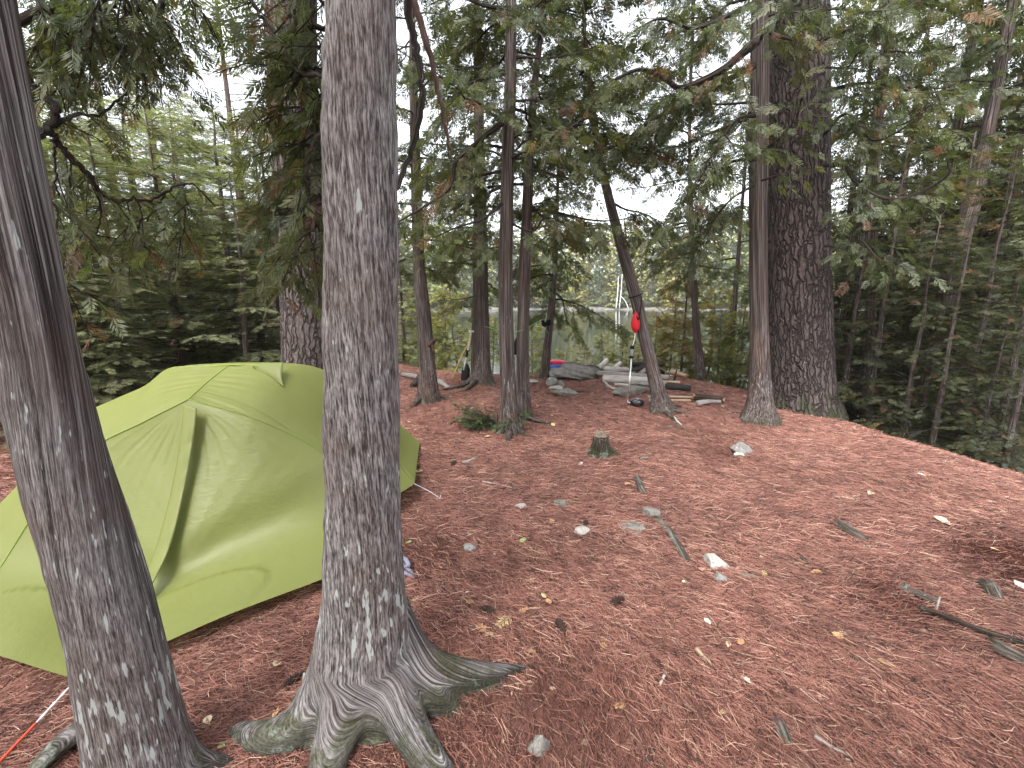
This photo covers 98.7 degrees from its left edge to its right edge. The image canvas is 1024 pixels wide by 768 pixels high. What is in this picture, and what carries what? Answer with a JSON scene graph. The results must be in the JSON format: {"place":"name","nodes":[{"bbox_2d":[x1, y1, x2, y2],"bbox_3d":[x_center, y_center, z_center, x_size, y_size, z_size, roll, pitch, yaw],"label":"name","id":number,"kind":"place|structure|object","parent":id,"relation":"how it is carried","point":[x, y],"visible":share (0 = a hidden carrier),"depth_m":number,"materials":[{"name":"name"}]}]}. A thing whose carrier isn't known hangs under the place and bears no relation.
{"place":"outdoors","nodes":[
{"label":"outdoors","id":0,"kind":"place"},
{"bbox_2d":[78,278,863,312],"bbox_3d":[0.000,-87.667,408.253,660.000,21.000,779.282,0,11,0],"label":"terrain","id":1,"kind":"structure","parent":0,"point":[610,307],"depth_m":106.97,"materials":[{"name":"grey"}]},
{"bbox_2d":[424,222,449,307],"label":"shore tree","id":2,"kind":"object","parent":1,"relation":"on","point":[431,285],"visible":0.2,"depth_m":96.24,"materials":[{"name":"green plant"}]},
{"bbox_2d":[452,255,472,306],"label":"shore tree","id":3,"kind":"object","parent":1,"relation":"on","point":[463,282],"visible":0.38,"depth_m":101.14,"materials":[{"name":"green plant"}]},
{"bbox_2d":[62,198,1023,302],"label":"forest","id":4,"kind":"object","parent":1,"relation":"on","point":[594,261],"visible":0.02,"depth_m":116.06,"materials":[{"name":"green plant"}]},
{"bbox_2d":[561,215,590,303],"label":"shore tree","id":5,"kind":"object","parent":1,"relation":"on","point":[572,255],"visible":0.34,"depth_m":107.24,"materials":[{"name":"green plant"}]},
{"bbox_2d":[586,228,607,306],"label":"shore tree","id":6,"kind":"object","parent":1,"relation":"on","point":[594,278],"visible":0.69,"depth_m":105.66,"materials":[{"name":"green plant"}]},
{"bbox_2d":[594,234,619,306],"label":"shore tree","id":7,"kind":"object","parent":1,"relation":"on","point":[607,273],"visible":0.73,"depth_m":106.79,"materials":[{"name":"green plant"}]},
{"bbox_2d":[610,235,629,306],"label":"shore tree","id":8,"kind":"object","parent":1,"relation":"on","point":[617,263],"visible":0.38,"depth_m":106.25,"materials":[{"name":"green plant"}]},
{"bbox_2d":[634,241,650,304],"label":"shore tree","id":9,"kind":"object","parent":1,"relation":"on","point":[643,276],"visible":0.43,"depth_m":107.60,"materials":[{"name":"green plant"}]},
{"bbox_2d":[649,235,678,305],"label":"shore tree","id":10,"kind":"object","parent":1,"relation":"on","point":[663,283],"visible":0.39,"depth_m":105.48,"materials":[{"name":"green plant"}]},
{"bbox_2d":[710,235,732,307],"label":"shore tree","id":11,"kind":"object","parent":1,"relation":"on","point":[726,262],"visible":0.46,"depth_m":104.21,"materials":[{"name":"green plant"}]},
{"bbox_2d":[710,205,747,307],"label":"shore tree","id":12,"kind":"object","parent":1,"relation":"on","point":[733,249],"visible":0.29,"depth_m":103.91,"materials":[{"name":"green plant"}]},
{"bbox_2d":[725,226,748,306],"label":"shore tree","id":13,"kind":"object","parent":1,"relation":"on","point":[743,247],"visible":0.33,"depth_m":103.14,"materials":[{"name":"green plant"}]},
{"bbox_2d":[0,340,1023,767],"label":"ground","id":14,"kind":"structure","parent":0,"point":[664,420],"depth_m":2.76,"materials":[{"name":"brown plant"}]},
{"bbox_2d":[0,95,156,447],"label":"hemlock tree","id":15,"kind":"object","parent":14,"relation":"on","point":[45,139],"visible":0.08,"depth_m":5.31,"materials":[{"name":"green plant"}]},
{"bbox_2d":[0,72,215,439],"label":"hemlock tree","id":16,"kind":"object","parent":14,"relation":"on","point":[95,265],"visible":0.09,"depth_m":5.95,"materials":[{"name":"green plant"}]},
{"bbox_2d":[0,122,216,422],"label":"hemlock tree","id":17,"kind":"object","parent":14,"relation":"on","point":[91,150],"visible":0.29,"depth_m":5.36,"materials":[{"name":"green plant"}]},
{"bbox_2d":[64,263,158,403],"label":"hemlock tree","id":18,"kind":"object","parent":14,"relation":"on","point":[102,398],"visible":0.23,"depth_m":4.74,"materials":[{"name":"green plant"}]},
{"bbox_2d":[0,0,237,767],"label":"cedar tree","id":19,"kind":"object","parent":14,"relation":"on","point":[129,710],"visible":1,"depth_m":1.27,"materials":[{"name":"grey plant"}]},
{"bbox_2d":[37,110,212,360],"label":"hemlock tree","id":20,"kind":"object","parent":14,"relation":"on","point":[96,200],"visible":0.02,"depth_m":10.11,"materials":[{"name":"green plant"}]},
{"bbox_2d":[66,244,188,406],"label":"hemlock tree","id":21,"kind":"object","parent":14,"relation":"on","point":[101,319],"visible":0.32,"depth_m":4.97,"materials":[{"name":"green plant"}]},
{"bbox_2d":[37,94,217,389],"bbox_3d":[-7.021,-2.066,7.067,3.590,5.096,3.818,4,12,21],"label":"hemlock tree","id":22,"kind":"object","parent":14,"relation":"on","point":[80,200],"visible":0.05,"depth_m":7.18,"materials":[{"name":"green plant"}]},
{"bbox_2d":[74,87,227,371],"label":"hemlock tree","id":23,"kind":"object","parent":14,"relation":"on","point":[135,181],"visible":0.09,"depth_m":10.05,"materials":[{"name":"green plant"}]},
{"bbox_2d":[43,87,272,376],"bbox_3d":[-7.104,-2.557,8.300,4.394,5.596,4.296,0,11,1],"label":"hemlock tree","id":24,"kind":"object","parent":14,"relation":"on","point":[139,147],"visible":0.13,"depth_m":8.09,"materials":[{"name":"green plant"}]},
{"bbox_2d":[65,100,277,386],"bbox_3d":[-5.177,-1.718,6.529,3.231,4.587,3.437,4,12,19],"label":"hemlock tree","id":25,"kind":"object","parent":14,"relation":"on","point":[182,353],"visible":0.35,"depth_m":6.34,"materials":[{"name":"green plant"}]},
{"bbox_2d":[89,115,277,363],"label":"hemlock tree","id":26,"kind":"object","parent":14,"relation":"on","point":[185,273],"visible":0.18,"depth_m":7.92,"materials":[{"name":"green plant"}]},
{"bbox_2d":[105,83,274,365],"bbox_3d":[-7.109,-3.148,10.037,4.708,6.177,3.856,7,13,30],"label":"hemlock tree","id":27,"kind":"object","parent":14,"relation":"on","point":[200,295],"visible":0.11,"depth_m":9.74,"materials":[{"name":"green plant"}]},
{"bbox_2d":[116,83,279,368],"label":"hemlock tree","id":28,"kind":"object","parent":14,"relation":"on","point":[221,195],"visible":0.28,"depth_m":7.21,"materials":[{"name":"green plant"}]},
{"bbox_2d":[122,135,274,351],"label":"hemlock tree","id":29,"kind":"object","parent":14,"relation":"on","point":[205,231],"visible":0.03,"depth_m":11.63,"materials":[{"name":"green plant"}]},
{"bbox_2d":[138,0,269,340],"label":"tall hemlock","id":30,"kind":"object","parent":14,"relation":"on","point":[228,101],"visible":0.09,"depth_m":13.57,"materials":[{"name":"green wood"}]},
{"bbox_2d":[144,108,279,361],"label":"hemlock tree","id":31,"kind":"object","parent":14,"relation":"on","point":[260,334],"visible":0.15,"depth_m":8.58,"materials":[{"name":"green plant"}]},
{"bbox_2d":[147,165,280,363],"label":"hemlock tree","id":32,"kind":"object","parent":14,"relation":"on","point":[245,345],"visible":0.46,"depth_m":6.33,"materials":[{"name":"green plant"}]},
{"bbox_2d":[154,104,280,362],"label":"hemlock tree","id":33,"kind":"object","parent":14,"relation":"on","point":[270,324],"visible":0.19,"depth_m":6.69,"materials":[{"name":"green plant"}]},
{"bbox_2d":[0,362,440,761],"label":"tent","id":34,"kind":"object","parent":14,"relation":"on","point":[218,467],"visible":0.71,"depth_m":2.62,"materials":[{"name":"fabric"}]},
{"bbox_2d":[153,400,324,640],"bbox_3d":[-1.413,0.675,2.314,1.176,0.975,1.215,0,11,0],"label":"door panel","id":35,"kind":"structure","parent":34,"relation":"in","point":[248,532],"depth_m":2.58,"materials":[{"name":"fabric"}]},
{"bbox_2d":[170,130,275,359],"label":"hemlock tree","id":36,"kind":"object","parent":14,"relation":"on","point":[267,304],"visible":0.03,"depth_m":11.09,"materials":[{"name":"green plant"}]},
{"bbox_2d":[129,0,323,369],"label":"pine tree","id":37,"kind":"object","parent":14,"relation":"on","point":[301,340],"visible":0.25,"depth_m":4.79,"materials":[{"name":"green plant"}]},
{"bbox_2d":[187,0,533,767],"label":"cedar tree","id":38,"kind":"object","parent":14,"relation":"on","point":[381,668],"visible":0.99,"depth_m":1.56,"materials":[{"name":"grey plant"}]},
{"bbox_2d":[398,287,439,369],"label":"cedar sapling","id":39,"kind":"object","parent":14,"relation":"on","point":[412,342],"visible":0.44,"depth_m":10.90,"materials":[{"name":"green plant"}]},
{"bbox_2d":[398,234,460,367],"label":"hemlock tree","id":40,"kind":"object","parent":14,"relation":"on","point":[403,335],"visible":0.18,"depth_m":11.32,"materials":[{"name":"green plant"}]},
{"bbox_2d":[429,291,470,371],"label":"cedar sapling","id":41,"kind":"object","parent":14,"relation":"on","point":[438,345],"visible":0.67,"depth_m":10.73,"materials":[{"name":"green plant"}]},
{"bbox_2d":[431,284,471,372],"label":"cedar sapling","id":42,"kind":"object","parent":14,"relation":"on","point":[459,331],"visible":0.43,"depth_m":11.54,"materials":[{"name":"green plant"}]},
{"bbox_2d":[395,0,519,411],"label":"cedar tree","id":43,"kind":"object","parent":14,"relation":"on","point":[427,392],"visible":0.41,"depth_m":6.42,"materials":[{"name":"green plant"}]},
{"bbox_2d":[427,34,519,374],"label":"cedar tree","id":44,"kind":"object","parent":14,"relation":"on","point":[473,343],"visible":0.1,"depth_m":8.69,"materials":[{"name":"green plant"}]},
{"bbox_2d":[396,0,564,391],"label":"cedar tree","id":45,"kind":"object","parent":14,"relation":"on","point":[482,374],"visible":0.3,"depth_m":7.81,"materials":[{"name":"green plant"}]},
{"bbox_2d":[449,397,533,431],"bbox_3d":[-0.252,0.416,5.455,1.023,0.455,1.122,0,11,0],"label":"cedar bush","id":46,"kind":"object","parent":14,"relation":"on","point":[484,422],"visible":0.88,"depth_m":5.44,"materials":[{"name":"green plant"}]},
{"bbox_2d":[2,367,1023,766],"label":"bark crumbs","id":47,"kind":"object","parent":14,"relation":"on","point":[638,543],"visible":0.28,"depth_m":3.21,"materials":[{"name":"brown wood"}]},
{"bbox_2d":[396,0,637,445],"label":"cedar tree","id":48,"kind":"object","parent":14,"relation":"on","point":[463,98],"visible":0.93,"depth_m":4.50,"materials":[{"name":"green plant"}]},
{"bbox_2d":[514,323,544,374],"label":"cedar sapling","id":49,"kind":"object","parent":14,"relation":"on","point":[533,355],"visible":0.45,"depth_m":10.96,"materials":[{"name":"green plant"}]},
{"bbox_2d":[405,0,658,424],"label":"cedar tree","id":50,"kind":"object","parent":14,"relation":"on","point":[523,393],"visible":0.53,"depth_m":5.13,"materials":[{"name":"green plant"}]},
{"bbox_2d":[527,734,550,757],"bbox_3d":[0.095,1.286,1.575,0.072,0.059,0.086,8,14,36],"label":"stone","id":51,"kind":"object","parent":14,"relation":"on","point":[541,743],"visible":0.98,"depth_m":1.56,"materials":[{"name":"white stone"}]},
{"bbox_2d":[493,9,637,379],"bbox_3d":[0.825,-3.225,8.147,2.620,6.680,2.879,11,16,44],"label":"cedar tree","id":52,"kind":"object","parent":14,"relation":"on","point":[553,285],"visible":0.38,"depth_m":8.42,"materials":[{"name":"green plant"}]},
{"bbox_2d":[549,362,601,379],"bbox_3d":[1.266,-0.257,8.777,1.095,0.336,0.622,0,11,0],"label":"slab rock","id":53,"kind":"object","parent":14,"relation":"on","point":[572,370],"visible":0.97,"depth_m":8.64,"materials":[{"name":"stone"}]},
{"bbox_2d":[500,0,695,423],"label":"cedar tree","id":54,"kind":"object","parent":14,"relation":"on","point":[661,401],"visible":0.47,"depth_m":5.56,"materials":[{"name":"green plant"}]},
{"bbox_2d":[627,293,643,406],"bbox_3d":[1.781,-0.456,6.275,0.275,1.642,0.859,4,12,20],"label":"water filter","id":55,"kind":"object","parent":54,"relation":"attached to","point":[635,327],"visible":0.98,"depth_m":5.92,"materials":[{"name":"red fabric"}]},
{"bbox_2d":[586,331,615,366],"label":"cedar sapling","id":56,"kind":"object","parent":14,"relation":"on","point":[599,342],"visible":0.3,"depth_m":10.90,"materials":[{"name":"green plant"}]},
{"bbox_2d":[586,429,620,458],"bbox_3d":[0.904,0.644,4.559,0.401,0.338,0.364,-5,12,-23],"label":"tree stump","id":57,"kind":"object","parent":14,"relation":"on","point":[601,447],"visible":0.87,"depth_m":4.47,"materials":[{"name":"brown plant"}]},
{"bbox_2d":[597,323,639,368],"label":"cedar sapling","id":58,"kind":"object","parent":14,"relation":"on","point":[622,352],"visible":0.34,"depth_m":10.55,"materials":[{"name":"green plant"}]},
{"bbox_2d":[602,375,647,383],"bbox_3d":[2.114,-0.080,8.163,0.880,0.183,0.181,6,13,29],"label":"log","id":59,"kind":"object","parent":14,"relation":"on","point":[616,379],"visible":0.68,"depth_m":8.16,"materials":[{"name":"grey wood"}]},
{"bbox_2d":[612,385,649,395],"bbox_3d":[1.969,0.108,7.329,0.681,0.180,0.270,-4,12,-17],"label":"stone","id":60,"kind":"object","parent":14,"relation":"on","point":[623,390],"visible":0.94,"depth_m":7.22,"materials":[{"name":"grey stone"}]},
{"bbox_2d":[633,313,678,374],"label":"cedar sapling","id":61,"kind":"object","parent":14,"relation":"on","point":[661,352],"visible":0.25,"depth_m":10.32,"materials":[{"name":"green plant"}]},
{"bbox_2d":[632,292,693,378],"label":"cedar sapling","id":62,"kind":"object","parent":14,"relation":"on","point":[674,316],"visible":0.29,"depth_m":10.60,"materials":[{"name":"green plant"}]},
{"bbox_2d":[654,515,690,562],"bbox_3d":[1.079,1.057,2.999,0.079,0.102,0.663,-1,11,-3],"label":"exposed root","id":63,"kind":"object","parent":14,"relation":"on","point":[679,549],"visible":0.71,"depth_m":2.91,"materials":[{"name":"grey plant"}]},
{"bbox_2d":[611,0,750,381],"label":"cedar tree","id":64,"kind":"object","parent":14,"relation":"on","point":[675,252],"visible":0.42,"depth_m":8.10,"materials":[{"name":"green plant"}]},
{"bbox_2d":[649,261,719,381],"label":"cedar sapling","id":65,"kind":"object","parent":14,"relation":"on","point":[685,323],"visible":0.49,"depth_m":9.90,"materials":[{"name":"green plant"}]},
{"bbox_2d":[679,284,744,388],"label":"cedar sapling","id":66,"kind":"object","parent":14,"relation":"on","point":[722,319],"visible":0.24,"depth_m":10.33,"materials":[{"name":"green plant"}]},
{"bbox_2d":[674,18,750,383],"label":"cedar tree","id":67,"kind":"object","parent":14,"relation":"on","point":[739,242],"visible":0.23,"depth_m":9.79,"materials":[{"name":"green plant"}]},
{"bbox_2d":[687,308,745,386],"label":"cedar sapling","id":68,"kind":"object","parent":14,"relation":"on","point":[710,321],"visible":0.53,"depth_m":9.71,"materials":[{"name":"green plant"}]},
{"bbox_2d":[707,303,749,390],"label":"cedar sapling","id":69,"kind":"object","parent":14,"relation":"on","point":[739,378],"visible":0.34,"depth_m":9.50,"materials":[{"name":"green plant"}]},
{"bbox_2d":[549,0,955,426],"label":"cedar tree","id":70,"kind":"object","parent":14,"relation":"on","point":[759,407],"visible":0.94,"depth_m":4.70,"materials":[{"name":"green plant"}]},
{"bbox_2d":[771,713,792,744],"bbox_3d":[1.024,1.313,1.689,0.066,0.092,0.214,3,12,15],"label":"exposed root","id":71,"kind":"object","parent":14,"relation":"on","point":[782,731],"visible":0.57,"depth_m":1.63,"materials":[{"name":"grey plant"}]},
{"bbox_2d":[725,0,936,436],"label":"bank cedar","id":72,"kind":"object","parent":14,"relation":"on","point":[840,134],"visible":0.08,"depth_m":8.09,"materials":[{"name":"green plant"}]},
{"bbox_2d":[834,518,869,541],"bbox_3d":[2.357,1.017,3.084,0.156,0.104,0.377,0,11,0],"label":"exposed root","id":73,"kind":"object","parent":14,"relation":"on","point":[847,528],"visible":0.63,"depth_m":3.00,"materials":[{"name":"grey plant"}]},
{"bbox_2d":[705,0,1023,409],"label":"bank cedar","id":74,"kind":"object","parent":14,"relation":"on","point":[838,55],"visible":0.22,"depth_m":6.61,"materials":[{"name":"green plant"}]},
{"bbox_2d":[729,0,1023,420],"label":"pine tree","id":75,"kind":"object","parent":14,"relation":"on","point":[801,264],"visible":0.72,"depth_m":5.54,"materials":[{"name":"green plant"}]},
{"bbox_2d":[831,129,947,429],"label":"hemlock tree","id":76,"kind":"object","parent":14,"relation":"on","point":[840,334],"visible":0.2,"depth_m":6.74,"materials":[{"name":"green plant"}]},
{"bbox_2d":[830,185,951,430],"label":"hemlock tree","id":77,"kind":"object","parent":14,"relation":"on","point":[851,338],"visible":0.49,"depth_m":6.36,"materials":[{"name":"green plant"}]},
{"bbox_2d":[832,136,963,449],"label":"hemlock tree","id":78,"kind":"object","parent":14,"relation":"on","point":[858,370],"visible":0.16,"depth_m":7.27,"materials":[{"name":"green plant"}]},
{"bbox_2d":[832,144,1000,449],"bbox_3d":[5.213,-1.152,6.546,2.434,4.412,2.671,4,12,21],"label":"hemlock tree","id":79,"kind":"object","parent":14,"relation":"on","point":[874,365],"visible":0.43,"depth_m":6.25,"materials":[{"name":"green plant"}]},
{"bbox_2d":[831,0,1003,428],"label":"cedar tree","id":80,"kind":"object","parent":14,"relation":"on","point":[916,84],"visible":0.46,"depth_m":6.18,"materials":[{"name":"green plant"}]},
{"bbox_2d":[832,0,1008,399],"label":"bank cedar","id":81,"kind":"object","parent":14,"relation":"on","point":[975,71],"visible":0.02,"depth_m":11.42,"materials":[{"name":"green plant"}]},
{"bbox_2d":[843,211,1008,444],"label":"hemlock tree","id":82,"kind":"object","parent":14,"relation":"on","point":[908,399],"visible":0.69,"depth_m":5.81,"materials":[{"name":"green plant"}]},
{"bbox_2d":[832,0,1023,445],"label":"bank cedar","id":83,"kind":"object","parent":14,"relation":"on","point":[959,123],"visible":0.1,"depth_m":7.33,"materials":[{"name":"green plant"}]},
{"bbox_2d":[847,9,1008,413],"bbox_3d":[9.789,-2.900,10.495,3.923,10.419,3.356,3,12,14],"label":"bank cedar","id":84,"kind":"object","parent":14,"relation":"on","point":[952,110],"visible":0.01,"depth_m":9.96,"materials":[{"name":"green plant"}]},
{"bbox_2d":[836,125,1023,463],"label":"hemlock tree","id":85,"kind":"object","parent":14,"relation":"on","point":[942,311],"visible":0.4,"depth_m":6.02,"materials":[{"name":"green plant"}]},
{"bbox_2d":[844,159,1018,456],"bbox_3d":[6.815,-0.915,7.380,3.346,5.237,2.956,-4,12,-21],"label":"hemlock tree","id":86,"kind":"object","parent":14,"relation":"on","point":[906,328],"visible":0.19,"depth_m":6.97,"materials":[{"name":"green plant"}]},
{"bbox_2d":[843,169,1023,465],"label":"hemlock tree","id":87,"kind":"object","parent":14,"relation":"on","point":[981,328],"visible":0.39,"depth_m":5.71,"materials":[{"name":"green plant"}]},
{"bbox_2d":[850,0,1023,437],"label":"cedar tree","id":88,"kind":"object","parent":14,"relation":"on","point":[990,120],"visible":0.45,"depth_m":6.43,"materials":[{"name":"green plant"}]},
{"bbox_2d":[856,158,1023,471],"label":"hemlock tree","id":89,"kind":"object","parent":14,"relation":"on","point":[979,236],"visible":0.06,"depth_m":7.22,"materials":[{"name":"green plant"}]},
{"bbox_2d":[862,0,1023,462],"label":"bank cedar","id":90,"kind":"object","parent":14,"relation":"on","point":[979,62],"visible":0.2,"depth_m":6.79,"materials":[{"name":"green plant"}]},
{"bbox_2d":[869,226,1023,461],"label":"hemlock tree","id":91,"kind":"object","parent":14,"relation":"on","point":[933,431],"visible":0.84,"depth_m":5.39,"materials":[{"name":"green plant"}]},
{"bbox_2d":[872,152,1023,469],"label":"hemlock tree","id":92,"kind":"object","parent":14,"relation":"on","point":[1013,362],"visible":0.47,"depth_m":5.63,"materials":[{"name":"green plant"}]},
{"bbox_2d":[876,171,1023,466],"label":"hemlock tree","id":93,"kind":"object","parent":14,"relation":"on","point":[1014,278],"visible":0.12,"depth_m":6.69,"materials":[{"name":"green plant"}]},
{"bbox_2d":[877,9,1023,426],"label":"bank cedar","id":94,"kind":"object","parent":14,"relation":"on","point":[1016,80],"visible":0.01,"depth_m":9.33,"materials":[{"name":"green plant"}]},
{"bbox_2d":[880,16,1023,471],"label":"bank cedar","id":95,"kind":"object","parent":14,"relation":"on","point":[1014,227],"visible":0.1,"depth_m":6.92,"materials":[{"name":"green plant"}]},
{"bbox_2d":[914,237,1023,473],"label":"hemlock tree","id":96,"kind":"object","parent":14,"relation":"on","point":[1014,417],"visible":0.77,"depth_m":5.04,"materials":[{"name":"green plant"}]},
{"bbox_2d":[919,606,1023,646],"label":"stick","id":97,"kind":"object","parent":14,"relation":"on","point":[998,635],"visible":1,"depth_m":2.11,"materials":[{"name":"brown plant"}]},
{"bbox_2d":[922,184,1023,474],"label":"hemlock tree","id":98,"kind":"object","parent":14,"relation":"on","point":[1003,234],"visible":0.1,"depth_m":6.49,"materials":[{"name":"green plant"}]},
{"bbox_2d":[923,281,1023,471],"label":"hemlock tree","id":99,"kind":"object","parent":14,"relation":"on","point":[981,430],"visible":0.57,"depth_m":5.29,"materials":[{"name":"green plant"}]},
{"bbox_2d":[976,577,1003,601],"bbox_3d":[2.642,1.139,2.439,0.095,0.111,0.236,5,13,25],"label":"exposed root","id":100,"kind":"object","parent":14,"relation":"on","point":[991,587],"visible":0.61,"depth_m":2.39,"materials":[{"name":"grey plant"}]},
{"bbox_2d":[984,637,1023,664],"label":"exposed root","id":101,"kind":"object","parent":14,"relation":"on","point":[1006,650],"visible":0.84,"depth_m":2.00,"materials":[{"name":"grey plant"}]},
{"bbox_2d":[17,0,1023,277],"label":"sky","id":102,"kind":"structure","parent":0,"point":[664,205],"materials":[{"name":"white"}]},
{"bbox_2d":[88,309,1021,459],"bbox_3d":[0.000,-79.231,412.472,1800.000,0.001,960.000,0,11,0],"label":"water","id":103,"kind":"structure","parent":0,"point":[624,317],"depth_m":35.45,"materials":[{"name":"grey liquid"}]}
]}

